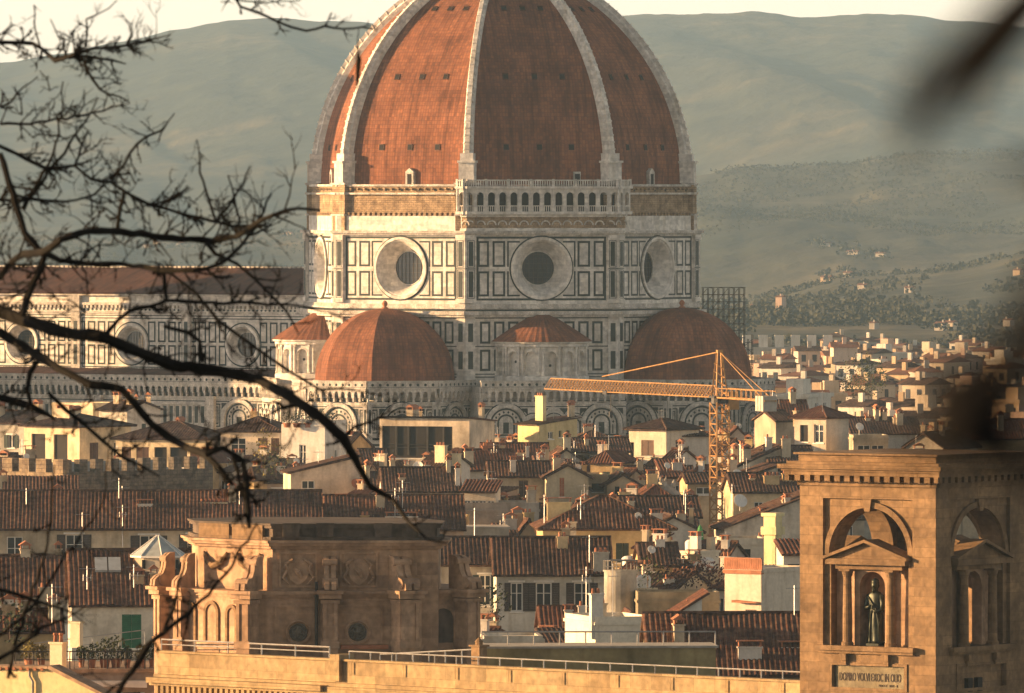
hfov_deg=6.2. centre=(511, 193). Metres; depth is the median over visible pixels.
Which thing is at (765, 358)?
house
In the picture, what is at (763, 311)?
woodland
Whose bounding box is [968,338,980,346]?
house
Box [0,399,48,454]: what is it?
house
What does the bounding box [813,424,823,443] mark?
window
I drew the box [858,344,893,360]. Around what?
house
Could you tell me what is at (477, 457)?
house
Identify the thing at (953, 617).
library tower
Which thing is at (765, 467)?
house
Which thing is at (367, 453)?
house
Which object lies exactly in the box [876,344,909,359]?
house
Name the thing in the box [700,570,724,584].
house
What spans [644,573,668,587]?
house
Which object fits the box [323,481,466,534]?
house
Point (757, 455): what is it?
house
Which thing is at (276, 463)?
bush
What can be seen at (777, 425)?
house
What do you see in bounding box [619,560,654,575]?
house
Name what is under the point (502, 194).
cathedral
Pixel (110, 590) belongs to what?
house
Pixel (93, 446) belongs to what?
window
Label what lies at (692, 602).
house
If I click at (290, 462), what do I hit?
house
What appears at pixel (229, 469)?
house
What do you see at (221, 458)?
house
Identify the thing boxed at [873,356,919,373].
house
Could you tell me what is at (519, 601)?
window
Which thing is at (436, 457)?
house
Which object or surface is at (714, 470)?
house
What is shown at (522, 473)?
house
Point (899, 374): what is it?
house
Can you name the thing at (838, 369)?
house
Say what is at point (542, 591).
window
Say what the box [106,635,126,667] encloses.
potted plant
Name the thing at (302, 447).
window
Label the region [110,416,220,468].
house
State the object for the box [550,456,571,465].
house
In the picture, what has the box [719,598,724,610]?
window
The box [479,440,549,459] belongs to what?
house
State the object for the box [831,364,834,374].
house
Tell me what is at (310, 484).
window
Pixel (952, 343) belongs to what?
house
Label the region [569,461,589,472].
house
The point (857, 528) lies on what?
house
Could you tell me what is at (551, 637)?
house
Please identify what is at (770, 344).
house
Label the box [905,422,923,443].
house
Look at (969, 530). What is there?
house
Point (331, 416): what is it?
potted plant
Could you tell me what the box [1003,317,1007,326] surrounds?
house
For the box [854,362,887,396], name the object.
tree
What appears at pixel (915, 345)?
house
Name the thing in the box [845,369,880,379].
house
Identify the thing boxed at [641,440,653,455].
window
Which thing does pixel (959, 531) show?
house
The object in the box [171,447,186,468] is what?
window
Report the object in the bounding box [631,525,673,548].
house
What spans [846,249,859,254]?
house
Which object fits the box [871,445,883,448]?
window
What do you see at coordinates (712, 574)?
bush
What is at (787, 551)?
house
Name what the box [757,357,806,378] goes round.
house
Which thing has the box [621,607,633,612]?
house
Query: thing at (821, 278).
house
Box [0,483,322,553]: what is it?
house
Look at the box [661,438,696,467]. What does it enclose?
house
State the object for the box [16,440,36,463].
house
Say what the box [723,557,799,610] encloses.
house
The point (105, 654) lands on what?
potted plant
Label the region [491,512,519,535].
house
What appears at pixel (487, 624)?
house
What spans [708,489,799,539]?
house
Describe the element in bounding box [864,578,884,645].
statue
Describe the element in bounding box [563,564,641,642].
house
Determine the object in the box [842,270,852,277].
house
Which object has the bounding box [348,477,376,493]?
house
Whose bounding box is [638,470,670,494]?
house
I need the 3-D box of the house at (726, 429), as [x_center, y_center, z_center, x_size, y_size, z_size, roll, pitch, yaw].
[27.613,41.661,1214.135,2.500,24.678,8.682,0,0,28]
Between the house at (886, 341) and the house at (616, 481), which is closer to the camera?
the house at (616, 481)
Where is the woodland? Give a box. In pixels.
[0,147,1023,348]
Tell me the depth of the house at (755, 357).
2179.73 m
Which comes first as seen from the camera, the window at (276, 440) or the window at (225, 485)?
the window at (225, 485)
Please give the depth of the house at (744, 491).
981.41 m
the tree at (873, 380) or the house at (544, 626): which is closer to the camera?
the house at (544, 626)
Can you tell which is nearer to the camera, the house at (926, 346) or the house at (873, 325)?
the house at (926, 346)
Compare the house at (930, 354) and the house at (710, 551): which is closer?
the house at (710, 551)
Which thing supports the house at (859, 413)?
on the terrain
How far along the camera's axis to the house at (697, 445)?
1128.46 m
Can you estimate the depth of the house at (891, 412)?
1392.50 m
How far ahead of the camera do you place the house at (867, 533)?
1087.32 m
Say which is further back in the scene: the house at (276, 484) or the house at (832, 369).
the house at (832, 369)
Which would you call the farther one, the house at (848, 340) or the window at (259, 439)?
the house at (848, 340)
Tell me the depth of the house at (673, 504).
938.28 m
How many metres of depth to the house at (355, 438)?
1169.85 m
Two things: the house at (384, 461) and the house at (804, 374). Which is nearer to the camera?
the house at (384, 461)
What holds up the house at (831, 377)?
on the terrain
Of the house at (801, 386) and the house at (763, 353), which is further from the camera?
the house at (763, 353)
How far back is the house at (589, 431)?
1216.35 m
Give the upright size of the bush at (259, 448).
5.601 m
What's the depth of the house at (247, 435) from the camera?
1130.84 m
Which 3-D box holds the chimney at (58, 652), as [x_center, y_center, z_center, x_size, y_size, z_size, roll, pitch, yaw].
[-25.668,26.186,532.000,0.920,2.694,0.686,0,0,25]
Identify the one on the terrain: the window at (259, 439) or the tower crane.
the tower crane
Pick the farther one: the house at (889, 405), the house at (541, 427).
the house at (889, 405)
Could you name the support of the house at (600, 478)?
on the terrain
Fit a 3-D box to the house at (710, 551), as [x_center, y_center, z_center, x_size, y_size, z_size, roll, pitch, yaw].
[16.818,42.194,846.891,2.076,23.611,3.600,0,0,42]
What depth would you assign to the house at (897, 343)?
2632.76 m
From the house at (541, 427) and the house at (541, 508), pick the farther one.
the house at (541, 427)
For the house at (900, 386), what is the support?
on the terrain
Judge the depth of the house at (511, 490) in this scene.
1004.56 m
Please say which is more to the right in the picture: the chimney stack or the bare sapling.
the bare sapling
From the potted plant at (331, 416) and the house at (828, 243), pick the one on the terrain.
the house at (828, 243)
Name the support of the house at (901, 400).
on the terrain
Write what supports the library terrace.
on the terrain
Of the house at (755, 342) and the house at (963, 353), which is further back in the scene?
the house at (755, 342)
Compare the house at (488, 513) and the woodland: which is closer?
the house at (488, 513)
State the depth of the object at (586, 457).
1110.06 m
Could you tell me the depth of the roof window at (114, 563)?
732.27 m
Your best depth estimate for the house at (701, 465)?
1059.50 m
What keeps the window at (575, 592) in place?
in the house at (529, 573)
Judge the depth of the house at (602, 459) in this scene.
1091.19 m
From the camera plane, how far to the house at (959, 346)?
2333.18 m
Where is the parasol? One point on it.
(700, 529)
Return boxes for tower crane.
[544,350,776,536]
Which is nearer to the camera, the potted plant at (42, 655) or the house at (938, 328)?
the potted plant at (42, 655)
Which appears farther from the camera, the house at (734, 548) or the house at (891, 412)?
the house at (891, 412)
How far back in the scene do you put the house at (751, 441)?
1182.80 m
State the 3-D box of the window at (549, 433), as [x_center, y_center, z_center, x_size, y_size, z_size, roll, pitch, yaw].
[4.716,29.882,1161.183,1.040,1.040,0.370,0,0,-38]
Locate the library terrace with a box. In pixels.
[146,637,799,692]
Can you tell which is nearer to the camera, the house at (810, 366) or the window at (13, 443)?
the window at (13, 443)
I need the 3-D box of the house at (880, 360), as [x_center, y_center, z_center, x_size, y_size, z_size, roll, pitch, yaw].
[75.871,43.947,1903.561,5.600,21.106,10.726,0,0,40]
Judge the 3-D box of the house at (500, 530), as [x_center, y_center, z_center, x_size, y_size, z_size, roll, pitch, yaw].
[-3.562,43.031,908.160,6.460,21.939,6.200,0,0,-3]
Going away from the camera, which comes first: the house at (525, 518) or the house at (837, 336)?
the house at (525, 518)
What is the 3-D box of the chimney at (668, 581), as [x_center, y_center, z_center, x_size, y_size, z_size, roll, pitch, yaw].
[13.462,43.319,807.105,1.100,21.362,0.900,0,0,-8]
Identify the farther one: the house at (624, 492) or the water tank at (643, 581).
the house at (624, 492)
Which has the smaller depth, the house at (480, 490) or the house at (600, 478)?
the house at (480, 490)
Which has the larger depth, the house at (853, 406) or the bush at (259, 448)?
the house at (853, 406)
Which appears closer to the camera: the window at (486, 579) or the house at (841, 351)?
the window at (486, 579)
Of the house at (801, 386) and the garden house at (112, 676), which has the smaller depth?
the garden house at (112, 676)
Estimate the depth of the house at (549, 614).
741.68 m
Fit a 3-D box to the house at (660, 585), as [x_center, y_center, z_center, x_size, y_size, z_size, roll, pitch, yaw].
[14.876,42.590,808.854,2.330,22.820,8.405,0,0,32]
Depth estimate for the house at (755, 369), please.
1891.19 m
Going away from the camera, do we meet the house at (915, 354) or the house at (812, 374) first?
the house at (812, 374)
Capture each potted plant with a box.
[20,641,37,664]
[35,644,47,664]
[76,645,86,666]
[85,642,98,667]
[95,637,113,667]
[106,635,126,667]
[121,645,132,667]
[134,646,148,667]
[147,644,153,667]
[282,412,293,427]
[290,410,301,427]
[301,414,311,427]
[326,411,337,423]
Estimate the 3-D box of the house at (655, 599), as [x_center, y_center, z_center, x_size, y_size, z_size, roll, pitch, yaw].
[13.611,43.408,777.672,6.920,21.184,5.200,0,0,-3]
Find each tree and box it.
[0,0,447,692]
[838,352,885,397]
[839,371,867,398]
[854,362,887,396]
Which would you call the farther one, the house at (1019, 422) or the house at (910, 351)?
the house at (910, 351)
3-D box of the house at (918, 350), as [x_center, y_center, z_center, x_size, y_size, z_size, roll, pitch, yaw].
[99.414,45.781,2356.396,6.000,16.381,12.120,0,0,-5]
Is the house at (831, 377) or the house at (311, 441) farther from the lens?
the house at (831, 377)
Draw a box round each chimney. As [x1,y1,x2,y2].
[48,633,67,667]
[69,621,84,647]
[640,560,652,573]
[663,574,674,584]
[719,552,733,568]
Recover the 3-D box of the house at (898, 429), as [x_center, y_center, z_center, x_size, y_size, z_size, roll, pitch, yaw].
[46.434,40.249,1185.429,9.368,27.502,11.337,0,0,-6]
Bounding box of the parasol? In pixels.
[697,525,703,539]
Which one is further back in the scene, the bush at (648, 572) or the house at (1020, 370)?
the house at (1020, 370)
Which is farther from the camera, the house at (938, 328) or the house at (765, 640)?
the house at (938, 328)
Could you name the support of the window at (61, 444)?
in the house at (84, 443)
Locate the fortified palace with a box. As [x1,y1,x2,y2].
[0,456,212,488]
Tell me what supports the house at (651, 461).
on the terrain
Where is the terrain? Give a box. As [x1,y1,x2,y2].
[0,11,1023,388]
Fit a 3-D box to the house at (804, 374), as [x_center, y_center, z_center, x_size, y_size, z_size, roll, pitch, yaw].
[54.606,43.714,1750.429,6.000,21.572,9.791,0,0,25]
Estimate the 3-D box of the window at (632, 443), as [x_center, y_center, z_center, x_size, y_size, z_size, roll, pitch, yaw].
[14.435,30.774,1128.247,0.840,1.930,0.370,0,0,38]
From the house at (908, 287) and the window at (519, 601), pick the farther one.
the house at (908, 287)
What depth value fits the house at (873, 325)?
2975.34 m
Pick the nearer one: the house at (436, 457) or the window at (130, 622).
the window at (130, 622)
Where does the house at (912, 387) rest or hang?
on the terrain
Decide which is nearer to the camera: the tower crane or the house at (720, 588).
the house at (720, 588)
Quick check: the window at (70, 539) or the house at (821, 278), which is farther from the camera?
the house at (821, 278)
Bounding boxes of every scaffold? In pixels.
[702,287,745,344]
[744,334,752,395]
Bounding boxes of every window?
[4,433,17,448]
[7,537,22,553]
[33,434,44,458]
[55,434,67,458]
[57,532,90,552]
[90,443,97,458]
[95,557,120,571]
[121,614,141,649]
[122,447,130,457]
[131,533,166,547]
[136,447,148,459]
[155,447,166,465]
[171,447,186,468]
[179,532,191,547]
[221,480,227,488]
[231,438,245,454]
[258,438,267,451]
[271,438,278,455]
[300,445,305,462]
[302,480,314,488]
[383,426,451,458]
[473,573,492,606]
[505,580,528,612]
[519,481,527,498]
[528,580,559,612]
[547,432,553,439]
[560,478,563,496]
[566,580,597,604]
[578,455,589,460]
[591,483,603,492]
[615,543,628,563]
[631,442,633,456]
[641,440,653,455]
[696,487,711,495]
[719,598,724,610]
[754,502,762,506]
[799,425,808,442]
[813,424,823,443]
[858,445,869,449]
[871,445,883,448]
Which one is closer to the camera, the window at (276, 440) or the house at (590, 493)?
the house at (590, 493)
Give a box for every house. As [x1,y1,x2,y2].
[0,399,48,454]
[0,450,19,469]
[0,470,79,488]
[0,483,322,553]
[0,541,67,660]
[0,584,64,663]
[0,664,113,692]
[13,629,153,692]
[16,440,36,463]
[18,405,136,461]
[52,401,108,416]
[64,548,191,692]
[95,389,164,430]
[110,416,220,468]
[183,447,239,488]
[215,407,282,457]
[217,449,258,488]
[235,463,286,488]
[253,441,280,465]
[264,463,285,488]
[280,450,363,493]
[280,454,304,466]
[281,419,345,463]
[287,461,305,467]
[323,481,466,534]
[346,425,374,453]
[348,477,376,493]
[356,448,389,469]
[360,454,414,485]
[370,450,404,470]
[376,402,497,465]
[377,454,461,493]
[413,442,474,493]
[441,508,496,624]
[452,443,513,479]
[459,479,502,502]
[464,525,509,535]
[465,485,539,524]
[465,511,469,524]
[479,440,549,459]
[480,612,504,631]
[480,632,544,642]
[483,471,521,496]
[484,451,550,501]
[489,521,613,630]
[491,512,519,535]
[495,427,505,441]
[500,492,521,499]
[504,433,517,441]
[511,506,534,535]
[513,393,581,450]
[518,494,546,518]
[529,492,677,568]
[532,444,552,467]
[534,567,594,627]
[534,623,564,642]
[539,451,594,513]
[539,487,595,506]
[539,625,556,627]
[549,432,585,461]
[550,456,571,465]
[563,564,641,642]
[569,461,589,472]
[571,433,632,460]
[573,484,586,504]
[577,424,607,436]
[584,435,640,475]
[588,473,608,496]
[595,470,643,494]
[611,462,644,481]
[616,452,693,475]
[616,488,634,494]
[616,492,702,523]
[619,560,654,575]
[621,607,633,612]
[622,409,705,464]
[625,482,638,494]
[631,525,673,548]
[632,535,681,574]
[634,589,720,613]
[635,455,663,464]
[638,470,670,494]
[638,474,659,488]
[639,585,799,679]
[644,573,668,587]
[645,454,660,464]
[649,501,706,549]
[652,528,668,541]
[654,450,687,491]
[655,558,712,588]
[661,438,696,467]
[667,588,709,610]
[675,494,699,526]
[677,472,718,538]
[680,531,720,569]
[680,549,701,568]
[682,430,708,463]
[693,455,712,471]
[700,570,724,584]
[701,426,715,444]
[703,462,727,475]
[707,556,774,610]
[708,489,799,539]
[711,429,738,468]
[711,453,776,518]
[713,421,749,436]
[713,434,781,469]
[715,533,749,569]
[715,536,763,564]
[720,471,799,518]
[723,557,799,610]
[727,420,749,439]
[741,339,772,346]
[742,434,754,448]
[749,355,759,362]
[750,363,765,375]
[751,409,792,447]
[755,351,771,362]
[755,373,781,380]
[756,337,789,346]
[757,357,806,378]
[758,349,796,362]
[760,435,812,471]
[768,375,785,392]
[770,378,833,408]
[772,387,808,443]
[773,538,799,565]
[775,294,786,306]
[777,364,832,380]
[788,391,855,450]
[791,341,821,364]
[799,371,821,389]
[804,360,824,371]
[810,390,829,392]
[812,382,819,389]
[820,242,832,246]
[820,274,832,281]
[820,332,853,345]
[820,350,829,364]
[820,380,847,409]
[822,356,840,373]
[828,337,859,361]
[829,329,846,341]
[829,375,846,388]
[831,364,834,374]
[833,353,881,380]
[834,393,885,415]
[839,383,869,399]
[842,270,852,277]
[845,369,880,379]
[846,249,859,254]
[847,372,895,398]
[847,423,888,449]
[849,404,920,447]
[850,514,866,536]
[854,332,878,346]
[856,411,862,415]
[857,282,867,289]
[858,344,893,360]
[863,402,903,415]
[864,521,871,538]
[867,334,901,347]
[869,320,879,328]
[871,359,887,362]
[872,338,908,351]
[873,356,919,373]
[873,391,892,400]
[875,252,885,256]
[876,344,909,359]
[879,392,914,408]
[879,410,895,415]
[881,374,898,393]
[884,362,912,381]
[894,339,908,345]
[896,377,914,391]
[897,344,922,352]
[897,345,921,356]
[897,353,922,365]
[898,371,925,398]
[898,404,922,424]
[901,395,921,410]
[903,285,915,292]
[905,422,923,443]
[907,360,928,376]
[912,340,921,348]
[913,352,926,358]
[920,351,961,365]
[921,348,952,357]
[922,342,954,355]
[934,320,948,330]
[945,319,957,328]
[946,342,970,353]
[949,335,981,348]
[950,348,966,357]
[957,522,961,534]
[962,516,978,538]
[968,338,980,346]
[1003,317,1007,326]
[1013,267,1022,275]
[1013,364,1023,376]
[1014,418,1023,429]
[1017,411,1023,417]
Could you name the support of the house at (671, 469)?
on the terrain
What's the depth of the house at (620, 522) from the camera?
871.25 m
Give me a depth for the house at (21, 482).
964.99 m
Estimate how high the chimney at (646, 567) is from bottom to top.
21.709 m
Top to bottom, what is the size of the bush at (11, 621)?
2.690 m
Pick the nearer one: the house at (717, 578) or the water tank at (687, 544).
the house at (717, 578)
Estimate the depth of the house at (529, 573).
792.38 m
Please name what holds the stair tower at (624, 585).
on the terrain
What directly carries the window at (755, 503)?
in the house at (744, 491)
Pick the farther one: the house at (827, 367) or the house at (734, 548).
the house at (827, 367)
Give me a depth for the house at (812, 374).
1869.14 m
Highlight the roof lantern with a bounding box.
[130,535,184,572]
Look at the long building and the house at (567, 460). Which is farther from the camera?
the long building
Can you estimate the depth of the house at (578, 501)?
959.79 m
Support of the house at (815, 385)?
on the terrain
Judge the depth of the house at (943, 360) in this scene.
1897.79 m
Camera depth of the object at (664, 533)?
851.12 m
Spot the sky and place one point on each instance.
(174, 14)
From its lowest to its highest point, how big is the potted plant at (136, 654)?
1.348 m
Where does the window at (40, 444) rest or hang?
in the house at (84, 443)
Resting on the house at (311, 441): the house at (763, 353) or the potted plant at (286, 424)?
the potted plant at (286, 424)
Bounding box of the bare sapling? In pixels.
[863,0,1023,479]
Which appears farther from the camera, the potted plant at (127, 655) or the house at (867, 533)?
the house at (867, 533)
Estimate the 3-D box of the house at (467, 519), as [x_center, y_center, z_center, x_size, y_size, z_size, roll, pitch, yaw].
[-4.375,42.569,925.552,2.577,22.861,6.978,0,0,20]
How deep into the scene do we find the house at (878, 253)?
5000.49 m
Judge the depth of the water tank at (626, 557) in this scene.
845.47 m
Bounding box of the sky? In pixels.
[0,0,985,62]
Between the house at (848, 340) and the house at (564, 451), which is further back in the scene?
the house at (848, 340)
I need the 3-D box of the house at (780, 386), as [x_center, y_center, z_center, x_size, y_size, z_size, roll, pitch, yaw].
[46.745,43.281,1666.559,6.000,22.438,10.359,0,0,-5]
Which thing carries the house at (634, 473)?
on the terrain
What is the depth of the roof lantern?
732.42 m
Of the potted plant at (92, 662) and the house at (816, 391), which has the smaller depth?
the potted plant at (92, 662)
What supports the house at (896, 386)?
on the terrain
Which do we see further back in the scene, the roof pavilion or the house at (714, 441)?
the house at (714, 441)
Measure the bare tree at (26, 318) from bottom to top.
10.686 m
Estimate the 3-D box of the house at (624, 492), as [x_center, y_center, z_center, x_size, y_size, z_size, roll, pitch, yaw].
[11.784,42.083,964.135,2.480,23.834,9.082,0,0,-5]
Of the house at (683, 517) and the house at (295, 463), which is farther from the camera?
the house at (295, 463)
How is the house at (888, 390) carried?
on the terrain
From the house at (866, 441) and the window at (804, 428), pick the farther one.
the window at (804, 428)
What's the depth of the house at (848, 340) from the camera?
2651.84 m
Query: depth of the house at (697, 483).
1040.29 m
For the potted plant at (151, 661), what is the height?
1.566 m
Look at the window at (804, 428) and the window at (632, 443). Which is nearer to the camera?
the window at (804, 428)
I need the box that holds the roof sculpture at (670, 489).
[659,477,680,494]
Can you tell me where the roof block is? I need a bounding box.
[481,631,718,675]
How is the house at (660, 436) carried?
on the terrain
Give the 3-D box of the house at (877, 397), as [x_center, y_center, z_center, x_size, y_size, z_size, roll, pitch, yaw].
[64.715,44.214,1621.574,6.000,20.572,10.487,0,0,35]
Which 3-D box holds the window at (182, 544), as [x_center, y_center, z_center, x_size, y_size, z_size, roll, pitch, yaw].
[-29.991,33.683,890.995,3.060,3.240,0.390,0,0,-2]
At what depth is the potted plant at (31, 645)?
541.11 m
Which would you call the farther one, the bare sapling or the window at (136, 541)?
the window at (136, 541)
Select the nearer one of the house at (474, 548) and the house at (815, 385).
the house at (474, 548)
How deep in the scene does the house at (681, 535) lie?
900.37 m
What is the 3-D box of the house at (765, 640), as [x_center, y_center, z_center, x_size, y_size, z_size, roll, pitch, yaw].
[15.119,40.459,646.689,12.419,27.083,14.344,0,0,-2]
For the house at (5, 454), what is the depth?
1104.86 m
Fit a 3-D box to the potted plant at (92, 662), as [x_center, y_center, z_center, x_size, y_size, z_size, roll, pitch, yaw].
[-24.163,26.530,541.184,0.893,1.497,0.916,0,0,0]
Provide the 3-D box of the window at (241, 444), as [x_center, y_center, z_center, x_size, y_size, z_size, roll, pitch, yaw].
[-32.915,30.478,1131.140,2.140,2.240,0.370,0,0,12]
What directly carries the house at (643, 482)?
on the terrain
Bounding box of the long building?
[742,335,831,356]
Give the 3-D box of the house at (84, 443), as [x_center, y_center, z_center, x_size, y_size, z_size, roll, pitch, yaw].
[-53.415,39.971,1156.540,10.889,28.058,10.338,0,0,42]
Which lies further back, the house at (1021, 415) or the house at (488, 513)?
the house at (1021, 415)
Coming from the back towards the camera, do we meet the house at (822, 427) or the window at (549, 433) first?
the window at (549, 433)
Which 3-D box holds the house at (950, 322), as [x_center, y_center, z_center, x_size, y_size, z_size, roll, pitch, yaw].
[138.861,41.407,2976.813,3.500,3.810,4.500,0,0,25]
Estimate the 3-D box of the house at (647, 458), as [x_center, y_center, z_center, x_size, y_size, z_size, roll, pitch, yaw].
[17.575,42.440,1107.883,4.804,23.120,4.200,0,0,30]
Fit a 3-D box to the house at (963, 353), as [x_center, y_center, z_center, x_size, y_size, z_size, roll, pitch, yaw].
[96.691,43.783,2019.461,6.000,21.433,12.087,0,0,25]
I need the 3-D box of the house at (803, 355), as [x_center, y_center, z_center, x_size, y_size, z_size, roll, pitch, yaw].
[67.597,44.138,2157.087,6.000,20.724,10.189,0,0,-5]
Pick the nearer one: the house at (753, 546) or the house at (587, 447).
the house at (753, 546)
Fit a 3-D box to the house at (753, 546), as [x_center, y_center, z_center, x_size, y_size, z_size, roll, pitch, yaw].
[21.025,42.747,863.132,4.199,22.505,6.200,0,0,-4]
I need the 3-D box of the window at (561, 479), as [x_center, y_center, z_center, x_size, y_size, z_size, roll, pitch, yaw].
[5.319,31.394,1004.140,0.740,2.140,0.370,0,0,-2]
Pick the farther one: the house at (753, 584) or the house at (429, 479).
the house at (429, 479)
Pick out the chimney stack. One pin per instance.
(772, 528)
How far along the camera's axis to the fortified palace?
1068.53 m
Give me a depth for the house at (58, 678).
505.17 m
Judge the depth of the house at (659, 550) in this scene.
840.40 m
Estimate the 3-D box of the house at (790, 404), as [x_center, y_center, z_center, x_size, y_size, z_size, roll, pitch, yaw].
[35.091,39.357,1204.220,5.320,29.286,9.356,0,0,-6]
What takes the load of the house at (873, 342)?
on the terrain
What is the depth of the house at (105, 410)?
1192.42 m
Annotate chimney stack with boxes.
[761,512,784,564]
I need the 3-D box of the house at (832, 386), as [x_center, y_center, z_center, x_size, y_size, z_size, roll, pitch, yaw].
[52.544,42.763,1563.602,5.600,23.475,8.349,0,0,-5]
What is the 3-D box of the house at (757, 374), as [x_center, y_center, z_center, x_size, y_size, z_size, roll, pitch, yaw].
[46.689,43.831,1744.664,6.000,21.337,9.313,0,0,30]
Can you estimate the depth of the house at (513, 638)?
556.12 m
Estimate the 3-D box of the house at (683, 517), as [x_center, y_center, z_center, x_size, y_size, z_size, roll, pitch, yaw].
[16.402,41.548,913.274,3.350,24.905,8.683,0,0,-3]
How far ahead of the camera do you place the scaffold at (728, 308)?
1306.16 m
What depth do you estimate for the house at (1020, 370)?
1875.58 m
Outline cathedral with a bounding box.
[0,0,775,447]
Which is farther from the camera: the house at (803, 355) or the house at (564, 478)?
the house at (803, 355)
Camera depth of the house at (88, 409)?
1200.98 m
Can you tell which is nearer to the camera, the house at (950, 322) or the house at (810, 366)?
the house at (810, 366)
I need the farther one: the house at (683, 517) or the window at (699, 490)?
the window at (699, 490)
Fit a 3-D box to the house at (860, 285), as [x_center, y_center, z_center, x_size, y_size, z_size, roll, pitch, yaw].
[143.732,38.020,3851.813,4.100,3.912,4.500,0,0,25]
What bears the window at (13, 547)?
in the house at (163, 513)
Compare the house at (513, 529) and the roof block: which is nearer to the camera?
the roof block
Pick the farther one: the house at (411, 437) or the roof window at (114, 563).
the house at (411, 437)
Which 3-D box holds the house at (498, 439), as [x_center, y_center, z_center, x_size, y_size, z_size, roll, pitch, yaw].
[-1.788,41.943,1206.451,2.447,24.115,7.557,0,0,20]
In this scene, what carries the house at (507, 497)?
on the terrain
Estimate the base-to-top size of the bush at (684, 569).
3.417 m
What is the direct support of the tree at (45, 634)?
on the terrain
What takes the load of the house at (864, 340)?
on the terrain
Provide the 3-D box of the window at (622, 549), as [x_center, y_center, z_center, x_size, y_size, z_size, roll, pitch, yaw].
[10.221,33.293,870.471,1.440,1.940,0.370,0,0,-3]
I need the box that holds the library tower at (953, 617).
[777,449,1023,692]
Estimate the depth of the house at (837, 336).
2635.59 m
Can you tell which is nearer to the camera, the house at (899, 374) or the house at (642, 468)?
the house at (642, 468)
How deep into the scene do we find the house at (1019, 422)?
1155.29 m
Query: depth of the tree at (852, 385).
1579.81 m
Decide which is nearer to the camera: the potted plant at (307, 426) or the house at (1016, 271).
the potted plant at (307, 426)
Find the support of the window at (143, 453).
in the house at (180, 428)
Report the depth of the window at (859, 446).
1120.40 m
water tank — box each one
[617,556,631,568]
[637,574,657,589]
[685,539,689,549]
[701,557,713,569]
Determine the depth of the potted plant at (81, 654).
541.69 m
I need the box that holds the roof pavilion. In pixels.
[145,517,488,692]
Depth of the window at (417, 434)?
1152.87 m
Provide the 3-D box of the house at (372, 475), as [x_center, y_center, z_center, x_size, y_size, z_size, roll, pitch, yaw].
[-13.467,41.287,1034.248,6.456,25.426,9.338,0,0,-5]
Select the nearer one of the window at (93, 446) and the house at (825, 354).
the window at (93, 446)
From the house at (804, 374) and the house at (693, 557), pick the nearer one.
the house at (693, 557)
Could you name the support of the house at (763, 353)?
on the terrain
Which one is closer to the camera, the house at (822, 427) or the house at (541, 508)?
the house at (541, 508)
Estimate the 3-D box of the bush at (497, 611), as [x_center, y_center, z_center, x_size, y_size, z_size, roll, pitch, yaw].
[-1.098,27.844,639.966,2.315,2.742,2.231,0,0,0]
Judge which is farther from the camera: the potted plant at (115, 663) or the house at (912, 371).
the house at (912, 371)
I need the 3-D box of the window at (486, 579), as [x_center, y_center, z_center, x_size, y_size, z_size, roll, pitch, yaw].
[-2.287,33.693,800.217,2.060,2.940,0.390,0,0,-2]
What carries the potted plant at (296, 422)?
on the house at (311, 441)
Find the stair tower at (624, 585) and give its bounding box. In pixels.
[603,559,637,612]
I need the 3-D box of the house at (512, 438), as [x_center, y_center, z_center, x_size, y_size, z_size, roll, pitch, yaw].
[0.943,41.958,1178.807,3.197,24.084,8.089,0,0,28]
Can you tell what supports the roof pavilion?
on the terrain
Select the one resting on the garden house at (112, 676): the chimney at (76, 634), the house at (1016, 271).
the chimney at (76, 634)
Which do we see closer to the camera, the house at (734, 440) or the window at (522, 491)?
the window at (522, 491)
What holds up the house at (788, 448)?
on the terrain
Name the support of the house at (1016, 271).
on the terrain
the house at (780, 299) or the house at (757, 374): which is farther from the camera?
the house at (780, 299)
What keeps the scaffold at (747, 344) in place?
on the terrain
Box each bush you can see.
[0,599,37,643]
[246,428,278,477]
[263,443,289,478]
[480,583,512,622]
[637,555,663,588]
[657,552,713,588]
[687,556,724,586]
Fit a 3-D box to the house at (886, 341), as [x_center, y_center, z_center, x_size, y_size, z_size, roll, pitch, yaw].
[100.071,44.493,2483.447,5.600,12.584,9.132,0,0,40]
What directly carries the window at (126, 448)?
in the house at (180, 428)
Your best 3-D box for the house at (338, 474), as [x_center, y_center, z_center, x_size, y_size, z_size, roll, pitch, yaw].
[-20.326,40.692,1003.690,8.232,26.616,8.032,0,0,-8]
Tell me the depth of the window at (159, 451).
1131.95 m

